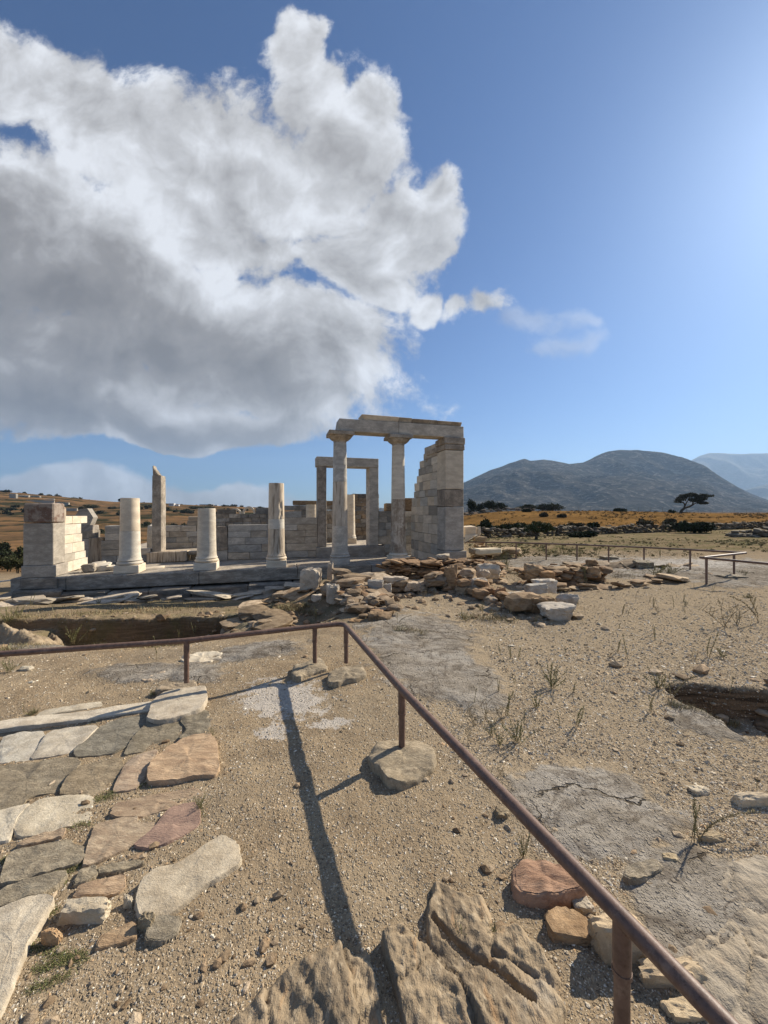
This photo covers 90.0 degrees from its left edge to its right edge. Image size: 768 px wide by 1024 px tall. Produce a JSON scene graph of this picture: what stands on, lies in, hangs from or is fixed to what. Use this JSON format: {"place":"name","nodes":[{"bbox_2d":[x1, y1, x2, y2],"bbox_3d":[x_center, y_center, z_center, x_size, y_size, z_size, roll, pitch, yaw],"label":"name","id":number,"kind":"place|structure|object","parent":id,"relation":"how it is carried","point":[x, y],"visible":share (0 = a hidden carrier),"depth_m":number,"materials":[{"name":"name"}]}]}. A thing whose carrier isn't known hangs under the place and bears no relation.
{"place":"outdoors","nodes":[
{"label":"outdoors","id":0,"kind":"place"},
{"bbox_2d":[0,536,766,729],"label":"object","id":1,"kind":"structure","parent":0,"point":[734,723],"depth_m":7.67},
{"bbox_2d":[0,492,767,1023],"bbox_3d":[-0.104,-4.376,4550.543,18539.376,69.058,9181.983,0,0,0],"label":"ground","id":2,"kind":"structure","parent":0,"point":[594,808],"depth_m":2.56,"materials":[{"name":"gravel"}]},
{"bbox_2d":[3,556,22,572],"bbox_3d":[-20.926,3.078,21.995,1.346,1.121,0.826,0,0,-31],"label":"bush","id":3,"kind":"object","parent":2,"relation":"on","point":[17,564],"visible":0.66,"depth_m":21.82,"materials":[{"name":"green plant"}]},
{"bbox_2d":[0,803,29,844],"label":"paving slab","id":4,"kind":"structure","parent":2,"relation":"on","point":[9,816],"depth_m":2.09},
{"bbox_2d":[0,731,44,763],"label":"paving slab","id":5,"kind":"structure","parent":2,"relation":"on","point":[19,747],"depth_m":2.79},
{"bbox_2d":[0,894,54,1018],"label":"paving slab","id":6,"kind":"structure","parent":2,"relation":"on","point":[23,921],"depth_m":1.49,"materials":[{"name":"stone"}]},
{"bbox_2d":[0,623,63,644],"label":"rock outcrop","id":7,"kind":"object","parent":2,"relation":"on","point":[9,634],"visible":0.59,"depth_m":5.51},
{"bbox_2d":[0,870,67,906],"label":"paving slab","id":8,"kind":"structure","parent":2,"relation":"on","point":[50,883],"depth_m":1.70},
{"bbox_2d":[0,757,81,809],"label":"paving slab","id":9,"kind":"structure","parent":2,"relation":"on","point":[21,783],"depth_m":2.43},
{"bbox_2d":[16,828,65,848],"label":"paving slab","id":10,"kind":"structure","parent":2,"relation":"on","point":[50,836],"depth_m":1.96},
{"bbox_2d":[0,840,85,887],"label":"paving slab","id":11,"kind":"structure","parent":2,"relation":"on","point":[22,863],"depth_m":1.83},
{"bbox_2d":[41,927,62,946],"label":"loose stone","id":12,"kind":"object","parent":2,"relation":"on","point":[53,936],"visible":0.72,"depth_m":1.48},
{"bbox_2d":[13,794,94,838],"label":"paving slab","id":13,"kind":"structure","parent":2,"relation":"on","point":[46,814],"depth_m":2.12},
{"bbox_2d":[30,725,98,760],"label":"paving slab","id":14,"kind":"structure","parent":2,"relation":"on","point":[58,742],"depth_m":2.84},
{"bbox_2d":[36,701,102,715],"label":"paving slab","id":15,"kind":"structure","parent":2,"relation":"on","point":[74,708],"depth_m":3.37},
{"bbox_2d":[0,701,152,732],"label":"paving slab","id":16,"kind":"structure","parent":2,"relation":"on","point":[24,723],"depth_m":3.18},
{"bbox_2d":[56,896,111,925],"bbox_3d":[-1.234,1.660,1.581,0.234,0.109,0.070,0,0,0],"label":"boulder","id":17,"kind":"object","parent":2,"relation":"on","point":[86,910],"visible":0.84,"depth_m":1.56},
{"bbox_2d":[72,864,98,887],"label":"paving slab","id":18,"kind":"structure","parent":2,"relation":"on","point":[88,874],"depth_m":1.75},
{"bbox_2d":[59,757,123,795],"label":"paving slab","id":19,"kind":"structure","parent":2,"relation":"on","point":[85,778],"depth_m":2.43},
{"bbox_2d":[72,874,125,898],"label":"paving slab","id":20,"kind":"structure","parent":2,"relation":"on","point":[112,886],"depth_m":1.69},
{"bbox_2d":[0,719,207,995],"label":"grass","id":21,"kind":"structure","parent":2,"relation":"on","point":[65,957],"depth_m":1.43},
{"bbox_2d":[73,714,146,758],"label":"paving slab","id":22,"kind":"structure","parent":2,"relation":"on","point":[113,737],"depth_m":2.87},
{"bbox_2d":[94,921,137,951],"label":"paving slab","id":23,"kind":"structure","parent":2,"relation":"on","point":[126,934],"depth_m":1.49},
{"bbox_2d":[82,815,156,867],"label":"paving slab","id":24,"kind":"structure","parent":2,"relation":"on","point":[105,842],"depth_m":1.96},
{"bbox_2d":[97,859,144,876],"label":"paving slab","id":25,"kind":"structure","parent":2,"relation":"on","point":[115,868],"depth_m":1.79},
{"bbox_2d":[0,489,263,525],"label":"hillside scrub","id":26,"kind":"object","parent":2,"relation":"on","point":[16,506],"visible":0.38,"depth_m":322.19,"materials":[{"name":"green plant"}]},
{"bbox_2d":[113,749,157,792],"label":"paving slab","id":27,"kind":"structure","parent":2,"relation":"on","point":[133,773],"depth_m":2.46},
{"bbox_2d":[137,911,154,932],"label":"loose stone","id":28,"kind":"object","parent":2,"relation":"on","point":[146,919],"visible":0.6,"depth_m":1.52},
{"bbox_2d":[0,582,299,606],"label":"stone kerb","id":29,"kind":"structure","parent":2,"relation":"on","point":[132,596],"depth_m":10.29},
{"bbox_2d":[124,721,184,755],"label":"paving slab","id":30,"kind":"structure","parent":2,"relation":"on","point":[146,735],"depth_m":2.89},
{"bbox_2d":[109,787,203,818],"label":"paving slab","id":31,"kind":"structure","parent":2,"relation":"on","point":[148,805],"depth_m":2.19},
{"bbox_2d":[144,914,181,946],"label":"paving slab","id":32,"kind":"structure","parent":2,"relation":"on","point":[162,930],"depth_m":1.51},
{"bbox_2d":[134,802,200,850],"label":"paving slab","id":33,"kind":"structure","parent":2,"relation":"on","point":[164,831],"depth_m":2.02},
{"bbox_2d":[155,680,196,695],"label":"flat stone","id":34,"kind":"object","parent":2,"relation":"on","point":[164,687],"visible":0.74,"depth_m":3.68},
{"bbox_2d":[146,685,207,723],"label":"paving slab","id":35,"kind":"structure","parent":2,"relation":"on","point":[173,706],"depth_m":3.26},
{"bbox_2d":[146,733,219,785],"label":"paving slab","id":36,"kind":"structure","parent":2,"relation":"on","point":[190,758],"depth_m":2.51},
{"bbox_2d":[134,834,241,918],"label":"paving slab","id":37,"kind":"structure","parent":2,"relation":"on","point":[175,888],"depth_m":1.71,"materials":[{"name":"stone"}]},
{"bbox_2d":[179,710,210,739],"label":"paving slab","id":38,"kind":"structure","parent":2,"relation":"on","point":[193,724],"depth_m":3.03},
{"bbox_2d":[181,651,221,662],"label":"flat stone","id":39,"kind":"object","parent":2,"relation":"on","point":[205,657],"visible":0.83,"depth_m":4.55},
{"bbox_2d":[0,539,470,600],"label":"temple platform","id":40,"kind":"structure","parent":2,"relation":"on","point":[227,576],"depth_m":11.63,"materials":[{"name":"stone"}]},
{"bbox_2d":[12,503,87,598],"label":"pier wall","id":41,"kind":"structure","parent":40,"relation":"on","point":[53,544],"depth_m":10.54,"materials":[{"name":"white stone"}]},
{"bbox_2d":[79,525,99,556],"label":"marble pier","id":42,"kind":"structure","parent":40,"relation":"on","point":[90,531],"depth_m":14.39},
{"bbox_2d":[75,508,97,524],"bbox_3d":[-11.301,0.174,14.566,0.621,0.620,0.400,0,0,-16],"label":"stone block","id":43,"kind":"object","parent":42,"relation":"on","point":[91,515],"visible":0.7,"depth_m":14.42,"materials":[{"name":"grey stone"}]},
{"bbox_2d":[88,537,104,563],"bbox_3d":[-10.941,1.482,14.647,0.600,1.016,0.600,0,0,0],"label":"column stump","id":44,"kind":"object","parent":40,"relation":"on","point":[94,553],"visible":0.63,"depth_m":14.39,"materials":[{"name":"stone"}]},
{"bbox_2d":[101,525,151,563],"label":"marble wall","id":45,"kind":"structure","parent":40,"relation":"on","point":[110,548],"depth_m":14.62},
{"bbox_2d":[113,498,145,573],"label":"marble column","id":46,"kind":"structure","parent":40,"relation":"on","point":[129,560],"depth_m":11.23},
{"bbox_2d":[146,550,196,563],"bbox_3d":[-8.092,1.771,15.455,2.632,0.462,0.885,0,0,-16],"label":"door sill","id":47,"kind":"structure","parent":40,"relation":"on","point":[173,556],"depth_m":15.06,"materials":[{"name":"stone"}]},
{"bbox_2d":[152,466,165,551],"bbox_3d":[-8.974,-0.141,15.316,0.390,3.376,0.612,0,0,-16],"label":"broken jamb","id":48,"kind":"object","parent":47,"relation":"on","point":[158,511],"visible":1,"depth_m":15.06,"materials":[{"name":"stone"}]},
{"bbox_2d":[166,516,197,547],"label":"marble wall","id":49,"kind":"structure","parent":40,"relation":"on","point":[179,536],"depth_m":17.29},
{"bbox_2d":[193,508,218,570],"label":"marble column","id":50,"kind":"structure","parent":40,"relation":"on","point":[206,559],"depth_m":11.79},
{"bbox_2d":[216,508,267,527],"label":"rubble wall","id":51,"kind":"structure","parent":40,"relation":"on","point":[225,517],"depth_m":20.94,"materials":[{"name":"stone"}]},
{"bbox_2d":[216,506,316,560],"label":"marble wall","id":52,"kind":"structure","parent":40,"relation":"on","point":[241,542],"depth_m":16.11,"materials":[{"name":"stone"}]},
{"bbox_2d":[266,483,286,567],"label":"marble column","id":53,"kind":"structure","parent":40,"relation":"on","point":[276,557],"depth_m":12.38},
{"bbox_2d":[293,500,332,541],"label":"rubble wall","id":54,"kind":"structure","parent":40,"relation":"on","point":[299,506],"depth_m":20.52,"materials":[{"name":"stone"}]},
{"bbox_2d":[326,429,354,564],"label":"marble column","id":55,"kind":"structure","parent":40,"relation":"on","point":[339,555],"depth_m":12.96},
{"bbox_2d":[335,418,463,439],"bbox_3d":[0.604,-2.933,13.785,4.692,0.429,0.605,0,0,-16],"label":"architrave","id":56,"kind":"object","parent":55,"relation":"on","point":[386,428],"visible":0.74,"depth_m":13.49,"materials":[{"name":"grey stone"}]},
{"bbox_2d":[358,414,461,425],"bbox_3d":[0.974,-3.237,13.850,3.774,0.188,0.611,0,0,-16],"label":"cornice course","id":57,"kind":"object","parent":56,"relation":"on","point":[394,419],"visible":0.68,"depth_m":13.53,"materials":[{"name":"stone"}]},
{"bbox_2d":[315,456,384,557],"bbox_3d":[-1.532,-0.211,17.360,3.079,4.413,0.808,0,0,-16],"label":"doorway frame","id":58,"kind":"object","parent":40,"relation":"on","point":[371,547],"visible":0.89,"depth_m":17.15,"materials":[{"name":"stone"}]},
{"bbox_2d":[347,494,356,543],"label":"marble column","id":59,"kind":"structure","parent":40,"relation":"on","point":[352,539],"depth_m":19.78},
{"bbox_2d":[353,494,378,539],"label":"rubble wall","id":60,"kind":"structure","parent":40,"relation":"on","point":[360,518],"depth_m":22.59,"materials":[{"name":"stone"}]},
{"bbox_2d":[378,511,411,554],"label":"marble wall","id":61,"kind":"structure","parent":40,"relation":"on","point":[384,534],"depth_m":17.62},
{"bbox_2d":[384,433,412,558],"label":"marble column","id":62,"kind":"structure","parent":40,"relation":"on","point":[398,442],"depth_m":13.54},
{"bbox_2d":[411,437,466,560],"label":"pier wall","id":63,"kind":"structure","parent":40,"relation":"on","point":[437,517],"depth_m":14.34,"materials":[{"name":"grey stone"}]},
{"bbox_2d":[220,604,297,633],"bbox_3d":[-2.270,2.172,6.941,1.942,0.812,1.089,0,0,36],"label":"rock ledge","id":64,"kind":"object","parent":2,"relation":"on","point":[266,617],"visible":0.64,"depth_m":6.91,"materials":[{"name":"stone"}]},
{"bbox_2d":[238,583,323,607],"bbox_3d":[-2.290,2.009,8.889,2.198,0.651,1.263,0,0,0],"label":"rock ledge","id":65,"kind":"object","parent":2,"relation":"on","point":[293,594],"visible":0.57,"depth_m":8.74,"materials":[{"name":"stone"}]},
{"bbox_2d":[299,567,321,589],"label":"boulder","id":66,"kind":"object","parent":65,"relation":"on","point":[310,577],"visible":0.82,"depth_m":8.63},
{"bbox_2d":[291,658,327,682],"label":"flat stone","id":67,"kind":"object","parent":2,"relation":"on","point":[300,672],"visible":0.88,"depth_m":3.91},
{"bbox_2d":[326,583,339,604],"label":"loose stone","id":68,"kind":"object","parent":2,"relation":"on","point":[333,589],"visible":0.84,"depth_m":7.52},
{"bbox_2d":[327,664,366,687],"bbox_3d":[-0.379,1.651,3.806,0.459,0.165,0.342,0,0,-31],"label":"flat stone","id":69,"kind":"object","parent":2,"relation":"on","point":[341,676],"visible":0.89,"depth_m":3.73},
{"bbox_2d":[334,583,403,617],"bbox_3d":[-0.301,1.705,7.002,1.096,0.546,2.468,0,0,-19],"label":"rock pile","id":70,"kind":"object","parent":2,"relation":"on","point":[352,599],"depth_m":6.73,"materials":[{"name":"stone"}]},
{"bbox_2d":[368,610,392,620],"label":"loose stone","id":71,"kind":"object","parent":70,"relation":"on","point":[378,615],"visible":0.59,"depth_m":5.80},
{"bbox_2d":[0,622,739,1023],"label":"handrail","id":72,"kind":"object","parent":2,"relation":"on","point":[628,928],"visible":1,"depth_m":1.31,"materials":[{"name":"brown paint"}]},
{"bbox_2d":[0,558,767,1023],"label":"stone debris","id":73,"kind":"object","parent":2,"relation":"on","point":[264,942],"visible":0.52,"depth_m":1.99,"materials":[{"name":"stone"}]},
{"bbox_2d":[319,568,475,595],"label":"ruined wall","id":74,"kind":"structure","parent":2,"relation":"on","point":[346,578],"depth_m":8.01,"materials":[{"name":"stone"}]},
{"bbox_2d":[444,565,457,587],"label":"loose stone","id":75,"kind":"object","parent":74,"relation":"on","point":[450,573],"visible":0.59,"depth_m":8.01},
{"bbox_2d":[229,881,566,1023],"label":"rock outcrop","id":76,"kind":"object","parent":2,"relation":"on","point":[436,979],"visible":0.9,"depth_m":1.32,"materials":[{"name":"stone"}]},
{"bbox_2d":[368,740,436,790],"bbox_3d":[0.131,1.651,2.518,0.458,0.165,0.421,0,0,-35],"label":"flat stone","id":77,"kind":"object","parent":2,"relation":"on","point":[392,765],"visible":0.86,"depth_m":2.44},
{"bbox_2d":[376,557,505,578],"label":"dry stone terrace","id":78,"kind":"structure","parent":2,"relation":"on","point":[407,567],"depth_m":9.97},
{"bbox_2d":[441,571,507,584],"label":"dry stone terrace","id":79,"kind":"structure","parent":2,"relation":"on","point":[493,581],"depth_m":9.14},
{"bbox_2d":[475,563,500,578],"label":"loose stone","id":80,"kind":"object","parent":79,"relation":"on","point":[494,570],"visible":0.79,"depth_m":8.56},
{"bbox_2d":[473,548,501,554],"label":"marble block","id":81,"kind":"structure","parent":2,"relation":"on","point":[484,551],"depth_m":12.82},
{"bbox_2d":[471,543,520,558],"bbox_3d":[4.455,1.673,15.274,1.925,0.869,1.310,0,0,18],"label":"stone heap","id":82,"kind":"object","parent":2,"relation":"on","point":[510,550],"visible":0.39,"depth_m":15.07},
{"bbox_2d":[453,578,539,612],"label":"rocks","id":83,"kind":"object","parent":2,"relation":"on","point":[518,601],"depth_m":6.94,"materials":[{"name":"stone"}]},
{"bbox_2d":[530,596,556,612],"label":"loose stone","id":84,"kind":"object","parent":83,"relation":"on","point":[535,602],"visible":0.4,"depth_m":6.18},
{"bbox_2d":[494,805,509,818],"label":"loose stone","id":85,"kind":"object","parent":2,"relation":"on","point":[501,812],"visible":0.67,"depth_m":2.08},
{"bbox_2d":[501,710,538,744],"bbox_3d":[0.972,1.551,2.736,0.266,0.214,0.165,0,0,15],"label":"weed","id":86,"kind":"object","parent":2,"relation":"on","point":[513,736],"visible":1,"depth_m":2.73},
{"bbox_2d":[523,583,547,593],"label":"loose stone","id":87,"kind":"object","parent":2,"relation":"on","point":[538,588],"visible":0.89,"depth_m":7.34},
{"bbox_2d":[523,521,555,538],"bbox_3d":[11.688,1.380,29.001,2.245,1.480,1.767,0,0,0],"label":"tree","id":88,"kind":"object","parent":2,"relation":"on","point":[534,527],"visible":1,"depth_m":28.71,"materials":[{"name":"green plant"}]},
{"bbox_2d":[531,578,557,593],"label":"loose stone","id":89,"kind":"object","parent":2,"relation":"on","point":[552,585],"visible":0.66,"depth_m":7.60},
{"bbox_2d":[511,858,587,909],"bbox_3d":[0.720,1.662,1.680,0.348,0.174,0.189,0,0,0],"label":"flat stone","id":90,"kind":"object","parent":2,"relation":"on","point":[543,884],"visible":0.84,"depth_m":1.64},
{"bbox_2d":[536,659,567,688],"bbox_3d":[1.538,1.514,3.592,0.337,0.271,0.208,0,0,43],"label":"weed","id":91,"kind":"object","parent":2,"relation":"on","point":[550,674],"visible":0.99,"depth_m":3.56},
{"bbox_2d":[537,601,575,620],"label":"loose stone","id":92,"kind":"object","parent":2,"relation":"on","point":[558,611],"visible":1,"depth_m":5.80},
{"bbox_2d":[514,563,612,586],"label":"ruined wall","id":93,"kind":"structure","parent":2,"relation":"on","point":[571,575],"depth_m":8.99,"materials":[{"name":"stone"}]},
{"bbox_2d":[524,563,544,580],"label":"loose stone","id":94,"kind":"object","parent":93,"relation":"on","point":[531,571],"visible":0.83,"depth_m":8.74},
{"bbox_2d":[555,593,579,608],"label":"boulder","id":95,"kind":"object","parent":2,"relation":"on","point":[569,598],"visible":0.59,"depth_m":6.54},
{"bbox_2d":[544,906,591,945],"bbox_3d":[0.728,1.652,1.516,0.184,0.093,0.126,0,0,0],"label":"boulder","id":96,"kind":"object","parent":2,"relation":"on","point":[564,924],"visible":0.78,"depth_m":1.50,"materials":[{"name":"stone"}]},
{"bbox_2d":[572,896,596,914],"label":"loose stone","id":97,"kind":"object","parent":2,"relation":"on","point":[583,906],"visible":0.51,"depth_m":1.58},
{"bbox_2d":[464,521,767,538],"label":"field wall","id":98,"kind":"structure","parent":2,"relation":"on","point":[557,531],"depth_m":38.61,"materials":[{"name":"stone"}]},
{"bbox_2d":[464,541,767,583],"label":"handrail","id":99,"kind":"object","parent":2,"relation":"on","point":[732,553],"visible":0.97,"depth_m":11.40,"materials":[{"name":"brown paint"}]},
{"bbox_2d":[467,510,767,528],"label":"dry brush","id":100,"kind":"object","parent":2,"relation":"on","point":[749,515],"visible":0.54,"depth_m":72.48,"materials":[{"name":"orange plant"}]},
{"bbox_2d":[468,531,767,558],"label":"ground cover","id":101,"kind":"object","parent":2,"relation":"on","point":[595,549],"visible":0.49,"depth_m":20.99,"materials":[{"name":"green plant"}]},
{"bbox_2d":[557,573,689,591],"bbox_3d":[5.481,1.710,8.741,4.225,0.466,0.933,0,0,-15],"label":"stone edging","id":102,"kind":"object","parent":2,"relation":"on","point":[661,578],"visible":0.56,"depth_m":8.66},
{"bbox_2d":[562,558,698,568],"bbox_3d":[7.902,1.796,12.280,4.176,0.622,1.248,0,0,12],"label":"rock ledge","id":103,"kind":"object","parent":2,"relation":"on","point":[629,563],"visible":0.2,"depth_m":12.15,"materials":[{"name":"stone"}]},
{"bbox_2d":[665,520,717,532],"bbox_3d":[32.532,1.608,40.303,4.580,1.466,3.054,0,0,0],"label":"bush","id":104,"kind":"object","parent":2,"relation":"on","point":[693,527],"visible":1,"depth_m":39.77,"materials":[{"name":"green plant"}]},
{"bbox_2d":[674,492,713,512],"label":"windswept tree","id":105,"kind":"object","parent":2,"relation":"on","point":[696,498],"visible":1,"depth_m":89.45,"materials":[{"name":"green plant"}]},
{"bbox_2d":[687,785,710,795],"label":"loose stone","id":106,"kind":"object","parent":2,"relation":"on","point":[699,790],"visible":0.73,"depth_m":2.25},
{"bbox_2d":[682,854,767,1023],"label":"rock outcrop","id":107,"kind":"object","parent":2,"relation":"on","point":[735,968],"visible":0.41,"depth_m":1.42,"materials":[{"name":"stone"}]},
{"bbox_2d":[587,912,651,965],"bbox_3d":[0.887,1.614,1.444,0.222,0.181,0.100,0,0,0],"label":"loose stone","id":108,"kind":"object","parent":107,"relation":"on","point":[599,928],"visible":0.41,"depth_m":1.41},
{"bbox_2d":[622,858,663,885],"bbox_3d":[1.177,1.662,1.746,0.252,0.100,0.083,0,0,-15],"label":"flat stone","id":109,"kind":"object","parent":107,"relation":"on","point":[637,873],"visible":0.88,"depth_m":1.74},
{"bbox_2d":[638,955,707,988],"bbox_3d":[1.011,1.651,1.359,0.241,0.112,0.072,0,0,0],"label":"loose stone","id":110,"kind":"object","parent":107,"relation":"on","point":[651,975],"visible":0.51,"depth_m":1.34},
{"bbox_2d":[660,996,704,1023],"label":"loose stone","id":111,"kind":"object","parent":107,"relation":"on","point":[680,1009],"visible":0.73,"depth_m":1.26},
{"bbox_2d":[698,831,726,842],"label":"loose stone","id":112,"kind":"object","parent":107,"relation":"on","point":[712,836],"visible":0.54,"depth_m":1.93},
{"bbox_2d":[690,796,760,842],"bbox_3d":[1.744,1.566,1.971,0.386,0.194,0.074,0,0,-8],"label":"weed","id":113,"kind":"object","parent":2,"relation":"on","point":[717,820],"visible":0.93,"depth_m":1.95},
{"bbox_2d":[724,526,767,536],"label":"stone heap","id":114,"kind":"object","parent":2,"relation":"on","point":[757,532],"visible":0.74,"depth_m":32.64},
{"bbox_2d":[731,791,767,807],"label":"loose stone","id":115,"kind":"object","parent":2,"relation":"on","point":[749,799],"visible":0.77,"depth_m":2.15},
{"bbox_2d":[0,0,767,507],"label":"sky","id":116,"kind":"structure","parent":0,"point":[232,232],"materials":[{"name":"blue"}]},
{"bbox_2d":[355,450,767,511],"bbox_3d":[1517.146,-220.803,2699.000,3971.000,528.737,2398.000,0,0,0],"label":"mountain","id":117,"kind":"structure","parent":0,"point":[631,480],"depth_m":2129.01,"materials":[{"name":"stone"}]},
{"bbox_2d":[691,453,767,489],"bbox_3d":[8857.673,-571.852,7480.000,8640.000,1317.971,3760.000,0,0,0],"label":"mountain","id":118,"kind":"structure","parent":0,"point":[745,471],"depth_m":7312.77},
{"bbox_2d":[745,484,767,499],"bbox_3d":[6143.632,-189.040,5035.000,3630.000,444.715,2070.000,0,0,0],"label":"hill","id":119,"kind":"structure","parent":0,"point":[761,491],"depth_m":4859.40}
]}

